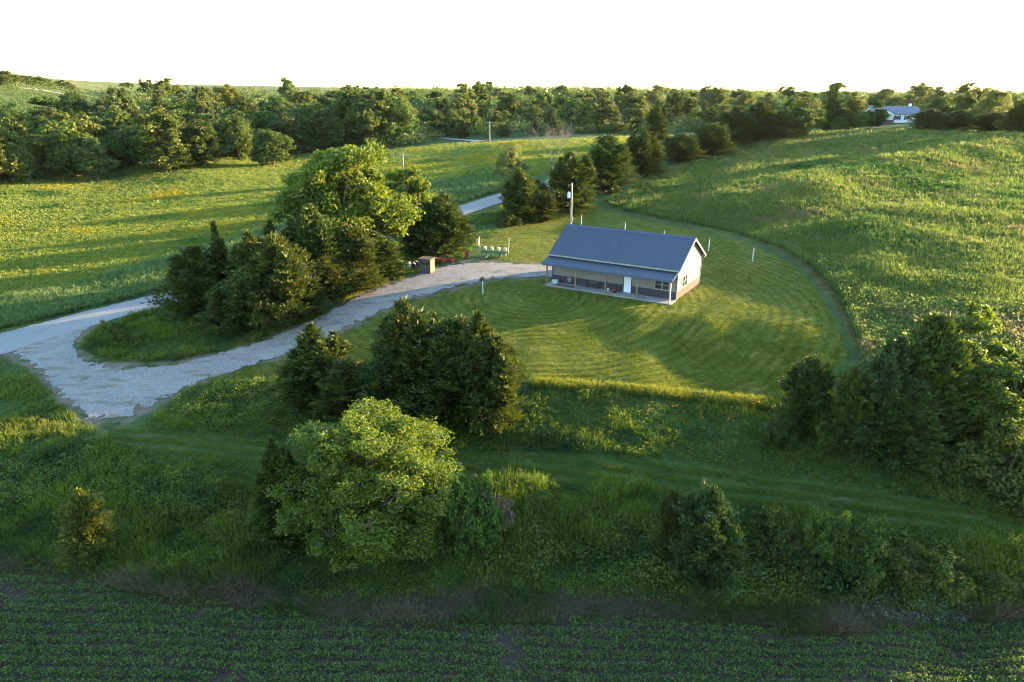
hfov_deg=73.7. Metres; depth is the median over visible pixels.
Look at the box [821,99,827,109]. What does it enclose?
woodland tree
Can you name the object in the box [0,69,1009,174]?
woodland brush
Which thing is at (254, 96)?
woodland tree
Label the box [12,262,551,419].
driveway
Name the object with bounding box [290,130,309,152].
woodland tree
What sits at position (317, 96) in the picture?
woodland tree
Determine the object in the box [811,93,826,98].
woodland tree
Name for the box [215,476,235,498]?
sapling
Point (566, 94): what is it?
woodland tree
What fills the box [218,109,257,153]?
woodland tree
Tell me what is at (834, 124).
leafy tree
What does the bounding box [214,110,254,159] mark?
woodland tree
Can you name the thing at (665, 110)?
woodland tree
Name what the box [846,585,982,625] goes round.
silver weeds
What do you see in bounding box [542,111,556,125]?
woodland tree
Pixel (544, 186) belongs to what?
cedar tree
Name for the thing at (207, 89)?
woodland tree
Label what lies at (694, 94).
woodland tree
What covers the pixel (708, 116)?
woodland tree
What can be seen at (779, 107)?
woodland tree
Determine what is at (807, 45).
sky
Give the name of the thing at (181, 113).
woodland tree
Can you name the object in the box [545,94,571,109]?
woodland tree
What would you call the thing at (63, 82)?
hilltop tree
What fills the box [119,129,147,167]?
woodland tree
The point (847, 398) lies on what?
cedar tree
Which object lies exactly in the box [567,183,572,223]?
utility pole
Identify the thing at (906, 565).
shrub
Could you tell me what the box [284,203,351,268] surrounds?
cedar tree
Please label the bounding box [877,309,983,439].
cedar tree
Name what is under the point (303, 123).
woodland tree
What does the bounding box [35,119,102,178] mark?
woodland tree
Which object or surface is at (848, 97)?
woodland tree
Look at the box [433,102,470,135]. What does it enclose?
woodland tree
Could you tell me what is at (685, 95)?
woodland tree
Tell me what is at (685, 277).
window
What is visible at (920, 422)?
cedar tree
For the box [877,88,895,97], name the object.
woodland tree
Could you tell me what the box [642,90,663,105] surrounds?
woodland tree
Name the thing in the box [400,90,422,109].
woodland tree
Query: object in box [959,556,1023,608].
shrub
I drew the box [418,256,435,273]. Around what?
wooden box blind
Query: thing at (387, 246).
cedar tree
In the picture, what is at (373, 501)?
leafy tree
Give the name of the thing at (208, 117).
woodland tree
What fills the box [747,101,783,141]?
cedar tree
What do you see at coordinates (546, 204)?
cedar tree
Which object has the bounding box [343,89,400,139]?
woodland tree
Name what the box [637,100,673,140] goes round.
cedar tree
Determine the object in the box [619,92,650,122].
woodland tree
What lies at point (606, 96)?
woodland tree
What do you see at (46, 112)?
woodland tree
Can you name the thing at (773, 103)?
woodland tree
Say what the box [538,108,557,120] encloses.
woodland tree
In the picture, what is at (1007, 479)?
shrub
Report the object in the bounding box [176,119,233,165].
woodland tree
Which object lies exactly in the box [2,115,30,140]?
woodland tree
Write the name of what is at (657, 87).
woodland tree
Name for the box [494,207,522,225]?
shrub
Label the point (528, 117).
woodland tree
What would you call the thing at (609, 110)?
woodland tree
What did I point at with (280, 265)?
cedar tree
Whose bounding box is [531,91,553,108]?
woodland tree
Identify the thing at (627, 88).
woodland tree
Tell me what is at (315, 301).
cedar tree
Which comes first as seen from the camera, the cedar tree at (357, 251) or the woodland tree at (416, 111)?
the cedar tree at (357, 251)
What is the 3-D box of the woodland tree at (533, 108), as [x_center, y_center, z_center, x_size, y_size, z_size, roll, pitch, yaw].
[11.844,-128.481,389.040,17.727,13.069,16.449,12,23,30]
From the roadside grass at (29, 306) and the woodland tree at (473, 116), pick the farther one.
the woodland tree at (473, 116)
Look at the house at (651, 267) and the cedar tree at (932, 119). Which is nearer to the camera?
the house at (651, 267)
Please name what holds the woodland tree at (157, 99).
on the ground at (138, 418)
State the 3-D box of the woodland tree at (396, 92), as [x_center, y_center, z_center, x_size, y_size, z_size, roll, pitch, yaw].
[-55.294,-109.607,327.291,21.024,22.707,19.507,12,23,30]
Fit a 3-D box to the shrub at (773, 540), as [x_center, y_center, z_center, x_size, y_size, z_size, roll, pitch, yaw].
[16.634,12.721,44.045,3.655,5.194,3.866,-18,27,-41]
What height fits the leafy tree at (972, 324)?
10.729 m
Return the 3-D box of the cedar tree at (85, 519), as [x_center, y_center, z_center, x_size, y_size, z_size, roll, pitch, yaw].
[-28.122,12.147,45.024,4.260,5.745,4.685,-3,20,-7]
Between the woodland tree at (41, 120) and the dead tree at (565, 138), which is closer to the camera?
the dead tree at (565, 138)
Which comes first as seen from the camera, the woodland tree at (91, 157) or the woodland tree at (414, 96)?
the woodland tree at (91, 157)
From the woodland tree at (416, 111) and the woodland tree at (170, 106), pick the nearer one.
the woodland tree at (170, 106)
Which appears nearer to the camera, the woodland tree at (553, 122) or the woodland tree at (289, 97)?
the woodland tree at (553, 122)
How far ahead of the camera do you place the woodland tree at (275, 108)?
373.72 m
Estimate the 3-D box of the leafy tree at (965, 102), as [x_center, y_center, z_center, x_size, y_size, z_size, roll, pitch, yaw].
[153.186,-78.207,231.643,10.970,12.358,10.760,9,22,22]
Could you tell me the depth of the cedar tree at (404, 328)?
56.35 m
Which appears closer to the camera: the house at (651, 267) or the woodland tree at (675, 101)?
the house at (651, 267)
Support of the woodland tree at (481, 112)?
on the ground at (138, 418)
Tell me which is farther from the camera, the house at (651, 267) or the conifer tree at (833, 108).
the conifer tree at (833, 108)
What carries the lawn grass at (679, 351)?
on the ground at (138, 418)
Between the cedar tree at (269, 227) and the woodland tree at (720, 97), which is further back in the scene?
the woodland tree at (720, 97)
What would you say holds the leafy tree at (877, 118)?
on the ground at (138, 418)
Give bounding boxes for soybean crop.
[0,565,1023,681]
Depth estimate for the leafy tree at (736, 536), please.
41.63 m
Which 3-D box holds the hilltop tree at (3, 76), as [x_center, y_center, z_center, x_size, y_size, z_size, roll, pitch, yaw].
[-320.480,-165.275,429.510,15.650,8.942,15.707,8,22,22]
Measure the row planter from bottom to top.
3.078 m
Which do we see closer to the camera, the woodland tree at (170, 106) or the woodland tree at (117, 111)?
the woodland tree at (117, 111)
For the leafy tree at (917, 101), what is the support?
on the ground at (138, 418)
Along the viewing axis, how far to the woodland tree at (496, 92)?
521.50 m
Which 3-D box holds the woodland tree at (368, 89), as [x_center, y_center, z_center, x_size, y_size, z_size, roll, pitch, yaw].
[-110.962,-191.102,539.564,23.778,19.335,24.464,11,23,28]
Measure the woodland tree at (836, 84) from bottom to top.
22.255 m
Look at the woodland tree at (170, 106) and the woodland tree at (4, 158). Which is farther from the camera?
the woodland tree at (170, 106)
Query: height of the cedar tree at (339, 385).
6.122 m
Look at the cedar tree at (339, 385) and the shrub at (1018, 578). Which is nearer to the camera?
the shrub at (1018, 578)
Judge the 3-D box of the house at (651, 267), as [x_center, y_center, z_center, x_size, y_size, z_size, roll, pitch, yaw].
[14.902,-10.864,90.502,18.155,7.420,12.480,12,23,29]
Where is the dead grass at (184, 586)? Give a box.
[0,544,1023,637]
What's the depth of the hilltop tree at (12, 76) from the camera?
454.58 m
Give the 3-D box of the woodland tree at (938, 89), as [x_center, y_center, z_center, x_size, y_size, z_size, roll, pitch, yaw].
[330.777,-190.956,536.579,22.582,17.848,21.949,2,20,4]
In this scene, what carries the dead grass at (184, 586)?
on the ground at (138, 418)
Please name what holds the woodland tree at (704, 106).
on the ground at (138, 418)
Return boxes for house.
[542,224,705,304]
[866,104,919,124]
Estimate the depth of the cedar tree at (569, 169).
135.34 m
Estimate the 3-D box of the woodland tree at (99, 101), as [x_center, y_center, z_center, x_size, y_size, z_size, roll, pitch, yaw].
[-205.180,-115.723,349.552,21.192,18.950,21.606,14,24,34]
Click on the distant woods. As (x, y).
(1014, 94)
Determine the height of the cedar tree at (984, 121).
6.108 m
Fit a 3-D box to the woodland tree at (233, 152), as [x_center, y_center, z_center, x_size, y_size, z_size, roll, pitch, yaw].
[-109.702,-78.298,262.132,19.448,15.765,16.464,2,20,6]
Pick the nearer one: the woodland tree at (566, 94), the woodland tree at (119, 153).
the woodland tree at (119, 153)
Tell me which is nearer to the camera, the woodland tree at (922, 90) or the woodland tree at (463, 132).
the woodland tree at (463, 132)
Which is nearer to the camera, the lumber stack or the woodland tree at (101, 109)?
the lumber stack
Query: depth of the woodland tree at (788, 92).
549.42 m
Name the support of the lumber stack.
on the house at (651, 267)
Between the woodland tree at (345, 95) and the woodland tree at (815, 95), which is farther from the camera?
the woodland tree at (815, 95)
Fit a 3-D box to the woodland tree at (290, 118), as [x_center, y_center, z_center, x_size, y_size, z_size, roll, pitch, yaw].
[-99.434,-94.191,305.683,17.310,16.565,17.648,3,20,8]
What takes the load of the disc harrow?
on the ground at (138, 418)
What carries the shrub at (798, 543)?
on the ground at (138, 418)
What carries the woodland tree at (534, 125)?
on the ground at (138, 418)
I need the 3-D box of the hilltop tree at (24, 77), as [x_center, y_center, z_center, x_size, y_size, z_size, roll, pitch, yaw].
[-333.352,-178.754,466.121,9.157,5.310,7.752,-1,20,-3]
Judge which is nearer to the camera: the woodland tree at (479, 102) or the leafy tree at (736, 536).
the leafy tree at (736, 536)
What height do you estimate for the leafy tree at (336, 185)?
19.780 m
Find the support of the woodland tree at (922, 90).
on the ground at (138, 418)
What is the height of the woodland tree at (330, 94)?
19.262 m
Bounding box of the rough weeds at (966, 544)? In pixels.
[0,204,1023,616]
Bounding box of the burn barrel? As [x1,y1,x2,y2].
[465,250,468,257]
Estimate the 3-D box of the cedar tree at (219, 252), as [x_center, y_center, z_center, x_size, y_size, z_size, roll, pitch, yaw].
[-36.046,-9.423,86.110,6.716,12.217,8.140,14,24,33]
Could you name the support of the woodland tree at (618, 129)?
on the ground at (138, 418)
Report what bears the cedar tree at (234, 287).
on the ground at (138, 418)
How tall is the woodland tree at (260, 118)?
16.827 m
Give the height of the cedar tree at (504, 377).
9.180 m
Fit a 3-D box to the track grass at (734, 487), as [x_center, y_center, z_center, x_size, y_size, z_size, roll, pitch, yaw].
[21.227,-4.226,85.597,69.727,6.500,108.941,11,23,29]
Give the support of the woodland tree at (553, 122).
on the ground at (138, 418)
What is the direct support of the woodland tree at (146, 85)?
on the ground at (138, 418)
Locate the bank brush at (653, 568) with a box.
[0,377,959,605]
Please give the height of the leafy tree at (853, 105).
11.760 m
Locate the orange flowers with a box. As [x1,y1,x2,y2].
[538,393,759,434]
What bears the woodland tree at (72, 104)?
on the ground at (138, 418)
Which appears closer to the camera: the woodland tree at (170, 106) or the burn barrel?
the burn barrel
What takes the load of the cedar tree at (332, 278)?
on the ground at (138, 418)
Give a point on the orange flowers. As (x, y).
(652, 401)
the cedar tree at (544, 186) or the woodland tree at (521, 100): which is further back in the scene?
the woodland tree at (521, 100)
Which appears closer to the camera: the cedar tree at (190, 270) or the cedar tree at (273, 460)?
the cedar tree at (273, 460)
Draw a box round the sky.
[0,0,1023,93]
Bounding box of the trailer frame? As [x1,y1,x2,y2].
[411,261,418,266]
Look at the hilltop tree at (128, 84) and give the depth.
659.59 m
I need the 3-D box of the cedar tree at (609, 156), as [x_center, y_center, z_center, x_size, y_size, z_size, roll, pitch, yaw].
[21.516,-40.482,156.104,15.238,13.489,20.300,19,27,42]
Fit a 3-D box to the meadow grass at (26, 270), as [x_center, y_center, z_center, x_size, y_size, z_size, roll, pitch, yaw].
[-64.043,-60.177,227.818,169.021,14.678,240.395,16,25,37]
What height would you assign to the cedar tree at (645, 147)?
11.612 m
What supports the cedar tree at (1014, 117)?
on the ground at (138, 418)
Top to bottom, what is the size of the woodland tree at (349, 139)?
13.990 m
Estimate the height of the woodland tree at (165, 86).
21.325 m
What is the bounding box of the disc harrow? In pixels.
[434,255,455,263]
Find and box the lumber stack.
[552,283,573,287]
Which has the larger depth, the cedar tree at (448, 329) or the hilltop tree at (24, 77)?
the hilltop tree at (24, 77)
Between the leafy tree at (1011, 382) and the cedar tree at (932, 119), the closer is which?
the leafy tree at (1011, 382)
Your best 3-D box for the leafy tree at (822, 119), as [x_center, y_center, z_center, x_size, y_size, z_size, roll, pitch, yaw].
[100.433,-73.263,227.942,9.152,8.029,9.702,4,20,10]
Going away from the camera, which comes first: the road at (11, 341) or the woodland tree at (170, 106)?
the road at (11, 341)
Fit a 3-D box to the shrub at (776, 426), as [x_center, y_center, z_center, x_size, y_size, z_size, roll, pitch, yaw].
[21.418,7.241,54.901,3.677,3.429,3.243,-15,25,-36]
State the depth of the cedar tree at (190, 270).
82.42 m
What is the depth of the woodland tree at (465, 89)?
446.07 m
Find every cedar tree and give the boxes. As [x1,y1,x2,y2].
[47,487,125,566]
[137,244,227,321]
[187,280,243,330]
[203,220,229,295]
[204,268,284,334]
[220,229,264,318]
[231,230,322,328]
[245,436,310,554]
[255,219,294,246]
[263,322,358,422]
[271,276,334,319]
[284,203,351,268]
[304,254,363,303]
[306,355,375,421]
[320,221,391,290]
[353,295,449,416]
[358,336,413,410]
[362,230,415,282]
[386,313,518,438]
[398,218,445,255]
[404,192,480,254]
[437,310,527,425]
[452,327,531,435]
[496,166,540,221]
[530,190,558,222]
[531,177,559,209]
[545,151,601,214]
[579,134,645,192]
[624,131,669,175]
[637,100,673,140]
[647,488,686,559]
[657,478,772,601]
[658,132,712,161]
[689,122,743,155]
[712,105,765,144]
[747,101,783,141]
[764,109,806,137]
[765,353,838,438]
[813,364,878,456]
[834,335,947,470]
[849,387,963,472]
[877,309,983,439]
[905,108,955,130]
[938,361,1007,444]
[945,109,976,131]
[958,111,1011,132]
[992,102,1023,131]
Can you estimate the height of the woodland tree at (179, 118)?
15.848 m
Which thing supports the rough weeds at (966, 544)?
on the ground at (138, 418)
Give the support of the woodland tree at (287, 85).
on the ground at (138, 418)
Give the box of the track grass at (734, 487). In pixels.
[100,205,1023,549]
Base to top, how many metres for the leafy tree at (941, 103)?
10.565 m
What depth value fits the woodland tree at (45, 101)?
332.37 m
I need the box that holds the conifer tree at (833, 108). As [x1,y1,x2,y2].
[819,85,844,129]
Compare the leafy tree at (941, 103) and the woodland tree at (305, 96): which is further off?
the woodland tree at (305, 96)
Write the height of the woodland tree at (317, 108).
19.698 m
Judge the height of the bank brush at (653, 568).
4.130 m
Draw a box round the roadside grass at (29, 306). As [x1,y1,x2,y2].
[0,168,505,329]
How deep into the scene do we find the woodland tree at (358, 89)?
328.19 m
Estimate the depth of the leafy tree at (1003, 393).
50.66 m
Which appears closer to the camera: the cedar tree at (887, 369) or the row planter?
the cedar tree at (887, 369)
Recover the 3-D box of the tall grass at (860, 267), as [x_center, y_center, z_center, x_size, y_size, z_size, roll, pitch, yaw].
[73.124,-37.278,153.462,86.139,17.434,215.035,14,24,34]
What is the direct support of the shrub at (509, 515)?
on the ground at (138, 418)
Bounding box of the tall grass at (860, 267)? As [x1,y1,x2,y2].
[604,126,1023,423]
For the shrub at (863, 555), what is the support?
on the ground at (138, 418)
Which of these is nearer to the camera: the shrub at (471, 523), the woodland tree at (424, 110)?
the shrub at (471, 523)
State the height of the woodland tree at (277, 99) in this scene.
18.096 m
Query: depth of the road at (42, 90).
449.75 m
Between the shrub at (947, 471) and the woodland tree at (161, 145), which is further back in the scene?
the woodland tree at (161, 145)
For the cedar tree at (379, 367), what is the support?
on the ground at (138, 418)
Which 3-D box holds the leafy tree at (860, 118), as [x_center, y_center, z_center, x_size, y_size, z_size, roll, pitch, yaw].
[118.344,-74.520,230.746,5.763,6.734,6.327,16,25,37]
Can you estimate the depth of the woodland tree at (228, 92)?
438.78 m
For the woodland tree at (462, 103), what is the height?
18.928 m
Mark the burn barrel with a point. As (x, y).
(466, 253)
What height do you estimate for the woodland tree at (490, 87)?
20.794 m
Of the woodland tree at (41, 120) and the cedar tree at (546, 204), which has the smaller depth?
the cedar tree at (546, 204)
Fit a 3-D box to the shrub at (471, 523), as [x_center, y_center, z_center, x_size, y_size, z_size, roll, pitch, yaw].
[-2.374,11.558,45.480,4.154,7.051,3.664,-3,20,-7]
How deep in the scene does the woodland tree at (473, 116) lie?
321.36 m
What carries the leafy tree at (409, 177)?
on the ground at (138, 418)
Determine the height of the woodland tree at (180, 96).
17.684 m
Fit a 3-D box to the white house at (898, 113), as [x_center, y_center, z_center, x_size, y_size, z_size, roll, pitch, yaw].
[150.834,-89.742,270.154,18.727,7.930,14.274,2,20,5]
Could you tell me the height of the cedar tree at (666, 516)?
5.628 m
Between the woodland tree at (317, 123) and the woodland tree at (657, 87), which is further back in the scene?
the woodland tree at (657, 87)
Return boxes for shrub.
[92,318,134,346]
[445,469,507,562]
[475,490,514,548]
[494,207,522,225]
[739,506,805,582]
[758,409,801,449]
[783,520,800,561]
[801,505,853,573]
[827,520,893,597]
[879,542,934,601]
[906,444,975,490]
[915,548,976,605]
[954,417,1023,526]
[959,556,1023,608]
[1010,568,1023,597]
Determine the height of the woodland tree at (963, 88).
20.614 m
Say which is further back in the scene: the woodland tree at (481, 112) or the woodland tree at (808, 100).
the woodland tree at (481, 112)
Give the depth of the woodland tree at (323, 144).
283.97 m
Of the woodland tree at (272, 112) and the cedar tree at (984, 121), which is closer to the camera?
the cedar tree at (984, 121)
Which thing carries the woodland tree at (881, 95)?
on the ground at (138, 418)
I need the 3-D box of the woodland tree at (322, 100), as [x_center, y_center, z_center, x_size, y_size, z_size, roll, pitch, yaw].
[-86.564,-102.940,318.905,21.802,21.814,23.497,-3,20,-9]
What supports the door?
in the house at (651, 267)
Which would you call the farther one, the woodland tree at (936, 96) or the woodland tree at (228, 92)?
the woodland tree at (228, 92)
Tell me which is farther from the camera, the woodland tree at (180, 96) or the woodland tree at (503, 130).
the woodland tree at (180, 96)
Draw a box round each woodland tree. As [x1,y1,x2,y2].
[0,102,34,121]
[0,108,40,134]
[0,125,23,182]
[0,127,36,182]
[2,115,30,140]
[18,140,47,177]
[22,134,58,174]
[26,95,61,120]
[31,108,63,134]
[34,116,69,146]
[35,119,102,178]
[49,112,111,171]
[51,91,93,117]
[69,139,120,181]
[88,95,108,119]
[89,105,107,122]
[91,116,128,166]
[96,136,117,167]
[101,86,140,128]
[101,125,137,164]
[102,106,133,162]
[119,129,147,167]
[128,105,196,170]
[136,79,152,95]
[146,89,168,114]
[151,78,186,98]
[151,116,187,159]
[164,100,189,123]
[164,108,195,127]
[170,93,191,105]
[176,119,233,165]
[183,91,218,121]
[184,86,226,110]
[189,112,224,144]
[199,86,211,93]
[213,84,240,111]
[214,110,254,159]
[217,116,241,156]
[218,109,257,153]
[230,95,258,118]
[249,110,275,131]
[250,94,267,100]
[250,129,295,165]
[252,111,277,126]
[255,100,286,119]
[264,94,291,107]
[264,117,297,152]
[267,111,298,131]
[277,77,296,94]
[280,90,302,104]
[283,91,312,110]
[285,103,311,113]
[287,104,314,125]
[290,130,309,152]
[294,113,332,150]
[294,116,329,152]
[305,103,347,147]
[306,96,334,117]
[310,95,333,103]
[313,137,334,150]
[314,90,340,102]
[321,85,382,145]
[327,115,361,145]
[342,84,365,98]
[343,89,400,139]
[362,86,379,91]
[369,92,419,144]
[391,88,415,113]
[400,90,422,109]
[411,105,418,114]
[412,107,430,123]
[416,109,441,125]
[424,91,444,108]
[426,114,450,136]
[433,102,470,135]
[435,98,449,113]
[449,119,473,137]
[450,93,478,118]
[451,82,476,100]
[466,110,486,134]
[469,95,488,107]
[472,81,493,107]
[475,104,489,124]
[479,81,494,94]
[485,110,514,131]
[490,88,507,99]
[494,92,528,123]
[495,124,509,136]
[516,95,527,107]
[518,112,539,129]
[519,104,542,119]
[520,85,539,99]
[528,120,542,134]
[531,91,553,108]
[536,101,547,112]
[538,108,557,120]
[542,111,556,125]
[543,114,568,135]
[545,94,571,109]
[551,84,569,97]
[556,98,584,131]
[561,91,576,104]
[573,90,598,103]
[573,97,597,126]
[591,88,606,94]
[591,97,622,131]
[596,92,611,107]
[604,117,626,133]
[613,91,633,107]
[617,84,631,95]
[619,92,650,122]
[620,103,648,128]
[626,117,642,133]
[641,101,676,127]
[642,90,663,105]
[649,84,667,98]
[663,91,689,123]
[665,90,696,101]
[680,98,699,116]
[681,108,704,129]
[686,91,703,104]
[695,85,711,99]
[697,107,720,125]
[698,87,728,107]
[701,100,710,111]
[717,104,731,125]
[725,98,735,108]
[728,88,748,98]
[729,91,758,108]
[755,96,777,109]
[763,92,780,105]
[771,106,788,112]
[775,86,800,104]
[781,94,805,110]
[789,97,819,112]
[798,92,823,109]
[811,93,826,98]
[814,86,852,103]
[820,82,850,96]
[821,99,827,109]
[843,91,866,108]
[866,91,892,104]
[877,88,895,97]
[903,82,934,102]
[920,91,956,109]
[929,86,949,96]
[948,82,983,98]
[976,88,1002,112]
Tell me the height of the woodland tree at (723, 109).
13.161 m
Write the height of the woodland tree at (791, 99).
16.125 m
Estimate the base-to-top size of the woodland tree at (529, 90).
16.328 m
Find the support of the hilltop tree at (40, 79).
on the ground at (138, 418)
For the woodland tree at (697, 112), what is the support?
on the ground at (138, 418)
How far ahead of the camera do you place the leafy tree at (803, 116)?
206.60 m
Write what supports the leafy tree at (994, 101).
on the ground at (138, 418)
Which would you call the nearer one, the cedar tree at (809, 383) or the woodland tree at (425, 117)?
the cedar tree at (809, 383)
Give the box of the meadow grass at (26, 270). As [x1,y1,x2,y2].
[0,135,672,294]
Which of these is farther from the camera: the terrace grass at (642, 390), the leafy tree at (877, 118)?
the leafy tree at (877, 118)
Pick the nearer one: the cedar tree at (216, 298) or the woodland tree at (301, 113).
the cedar tree at (216, 298)
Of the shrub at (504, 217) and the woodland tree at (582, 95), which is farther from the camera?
the woodland tree at (582, 95)
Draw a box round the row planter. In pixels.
[479,236,509,257]
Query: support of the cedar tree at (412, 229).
on the ground at (138, 418)
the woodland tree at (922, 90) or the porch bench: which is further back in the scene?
the woodland tree at (922, 90)
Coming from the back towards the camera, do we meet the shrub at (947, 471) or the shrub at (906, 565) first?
the shrub at (947, 471)
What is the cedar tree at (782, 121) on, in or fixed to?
on the ground at (138, 418)
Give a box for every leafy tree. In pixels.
[261,396,472,572]
[267,138,425,242]
[385,166,437,226]
[492,140,530,187]
[717,522,747,570]
[786,102,817,136]
[808,109,827,128]
[828,115,849,130]
[840,96,865,128]
[852,110,870,128]
[864,99,891,126]
[884,96,907,105]
[894,301,1017,381]
[907,97,924,109]
[917,96,954,113]
[946,91,979,113]
[958,352,1023,444]
[965,86,1013,118]
[999,367,1023,424]
[1007,96,1023,125]
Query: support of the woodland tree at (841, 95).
on the ground at (138, 418)
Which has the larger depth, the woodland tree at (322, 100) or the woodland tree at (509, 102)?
the woodland tree at (509, 102)
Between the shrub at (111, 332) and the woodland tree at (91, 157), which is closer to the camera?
the shrub at (111, 332)
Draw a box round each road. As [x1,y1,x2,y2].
[0,179,549,354]
[14,85,63,94]
[427,136,484,141]
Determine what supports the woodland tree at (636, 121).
on the ground at (138, 418)
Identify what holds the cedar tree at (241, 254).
on the ground at (138, 418)
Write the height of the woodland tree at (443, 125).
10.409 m
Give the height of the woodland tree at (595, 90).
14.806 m
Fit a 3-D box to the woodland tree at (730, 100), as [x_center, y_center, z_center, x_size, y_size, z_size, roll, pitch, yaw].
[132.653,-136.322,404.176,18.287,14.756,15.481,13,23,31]
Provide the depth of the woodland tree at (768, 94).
490.26 m
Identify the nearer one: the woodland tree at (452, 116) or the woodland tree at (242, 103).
the woodland tree at (452, 116)
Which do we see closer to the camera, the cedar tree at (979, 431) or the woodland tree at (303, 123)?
the cedar tree at (979, 431)
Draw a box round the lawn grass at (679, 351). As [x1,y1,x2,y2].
[220,205,848,401]
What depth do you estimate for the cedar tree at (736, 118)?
204.33 m
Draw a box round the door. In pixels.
[623,277,630,292]
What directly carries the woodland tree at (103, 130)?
on the ground at (138, 418)
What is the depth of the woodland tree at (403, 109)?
283.60 m
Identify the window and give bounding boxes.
[654,281,669,290]
[682,273,687,287]
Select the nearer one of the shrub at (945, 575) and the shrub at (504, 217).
the shrub at (945, 575)
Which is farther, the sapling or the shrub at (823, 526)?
the sapling
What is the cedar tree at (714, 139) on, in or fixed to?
on the ground at (138, 418)
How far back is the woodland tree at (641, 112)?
337.80 m
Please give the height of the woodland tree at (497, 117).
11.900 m
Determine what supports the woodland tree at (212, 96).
on the ground at (138, 418)
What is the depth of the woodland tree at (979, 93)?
277.12 m
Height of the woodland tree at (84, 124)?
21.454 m
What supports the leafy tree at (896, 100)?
on the ground at (138, 418)
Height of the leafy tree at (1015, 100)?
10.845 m
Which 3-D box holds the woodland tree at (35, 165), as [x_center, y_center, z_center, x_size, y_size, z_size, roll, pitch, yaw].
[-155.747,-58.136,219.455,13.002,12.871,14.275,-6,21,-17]
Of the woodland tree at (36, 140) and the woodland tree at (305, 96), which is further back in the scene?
the woodland tree at (305, 96)
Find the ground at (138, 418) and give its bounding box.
[0,74,1023,681]
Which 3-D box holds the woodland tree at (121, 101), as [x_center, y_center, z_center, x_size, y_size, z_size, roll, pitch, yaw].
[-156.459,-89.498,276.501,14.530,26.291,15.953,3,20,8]
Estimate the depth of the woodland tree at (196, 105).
309.66 m
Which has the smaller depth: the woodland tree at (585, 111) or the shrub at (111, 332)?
the shrub at (111, 332)
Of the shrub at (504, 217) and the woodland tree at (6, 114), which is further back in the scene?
the woodland tree at (6, 114)
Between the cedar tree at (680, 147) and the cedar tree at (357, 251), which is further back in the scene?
the cedar tree at (680, 147)
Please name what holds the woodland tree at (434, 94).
on the ground at (138, 418)
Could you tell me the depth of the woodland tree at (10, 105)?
319.50 m
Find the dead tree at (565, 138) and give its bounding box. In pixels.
[522,119,576,168]
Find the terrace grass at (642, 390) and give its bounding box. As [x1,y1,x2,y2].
[0,270,781,438]
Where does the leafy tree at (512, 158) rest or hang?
on the ground at (138, 418)
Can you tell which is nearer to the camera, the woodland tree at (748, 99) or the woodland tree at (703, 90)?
the woodland tree at (748, 99)
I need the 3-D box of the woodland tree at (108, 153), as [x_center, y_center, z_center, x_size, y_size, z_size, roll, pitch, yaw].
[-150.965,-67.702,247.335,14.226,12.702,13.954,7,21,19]
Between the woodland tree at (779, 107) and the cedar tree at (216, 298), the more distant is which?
the woodland tree at (779, 107)
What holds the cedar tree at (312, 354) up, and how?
on the ground at (138, 418)
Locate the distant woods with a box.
[494,85,1023,101]
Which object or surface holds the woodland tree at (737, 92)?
on the ground at (138, 418)
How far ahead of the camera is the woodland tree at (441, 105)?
361.03 m
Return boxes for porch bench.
[586,280,598,288]
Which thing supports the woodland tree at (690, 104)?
on the ground at (138, 418)
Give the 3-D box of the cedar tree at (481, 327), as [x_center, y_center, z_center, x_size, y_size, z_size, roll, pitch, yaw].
[-3.071,2.481,57.423,8.859,10.724,8.142,3,20,8]
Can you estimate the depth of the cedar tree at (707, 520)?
41.24 m
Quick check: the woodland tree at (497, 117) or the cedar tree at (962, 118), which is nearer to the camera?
the cedar tree at (962, 118)
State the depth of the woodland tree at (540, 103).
430.31 m
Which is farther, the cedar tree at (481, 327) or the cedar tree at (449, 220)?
the cedar tree at (449, 220)
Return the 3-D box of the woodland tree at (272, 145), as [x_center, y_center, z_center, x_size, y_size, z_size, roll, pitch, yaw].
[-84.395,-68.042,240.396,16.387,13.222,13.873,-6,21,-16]
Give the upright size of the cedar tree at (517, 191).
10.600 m
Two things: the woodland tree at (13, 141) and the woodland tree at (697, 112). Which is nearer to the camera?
the woodland tree at (13, 141)
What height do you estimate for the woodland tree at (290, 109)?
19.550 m
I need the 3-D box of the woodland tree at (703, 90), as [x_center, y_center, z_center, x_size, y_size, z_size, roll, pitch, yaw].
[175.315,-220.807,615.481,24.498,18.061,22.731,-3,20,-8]
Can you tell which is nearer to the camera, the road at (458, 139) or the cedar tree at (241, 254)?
the cedar tree at (241, 254)
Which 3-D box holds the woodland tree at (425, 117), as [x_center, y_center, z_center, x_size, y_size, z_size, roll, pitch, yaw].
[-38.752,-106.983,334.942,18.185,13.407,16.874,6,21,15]
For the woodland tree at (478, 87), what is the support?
on the ground at (138, 418)
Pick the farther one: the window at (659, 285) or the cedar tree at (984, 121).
the cedar tree at (984, 121)
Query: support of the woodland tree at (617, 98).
on the ground at (138, 418)
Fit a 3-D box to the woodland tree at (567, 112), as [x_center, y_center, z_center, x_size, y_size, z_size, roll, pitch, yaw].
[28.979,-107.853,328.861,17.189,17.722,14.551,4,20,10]
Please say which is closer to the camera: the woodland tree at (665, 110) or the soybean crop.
the soybean crop
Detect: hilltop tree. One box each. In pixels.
[0,71,21,84]
[8,75,22,81]
[19,75,28,81]
[26,76,48,85]
[55,80,71,87]
[119,82,133,86]
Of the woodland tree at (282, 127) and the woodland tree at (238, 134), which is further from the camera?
the woodland tree at (282, 127)

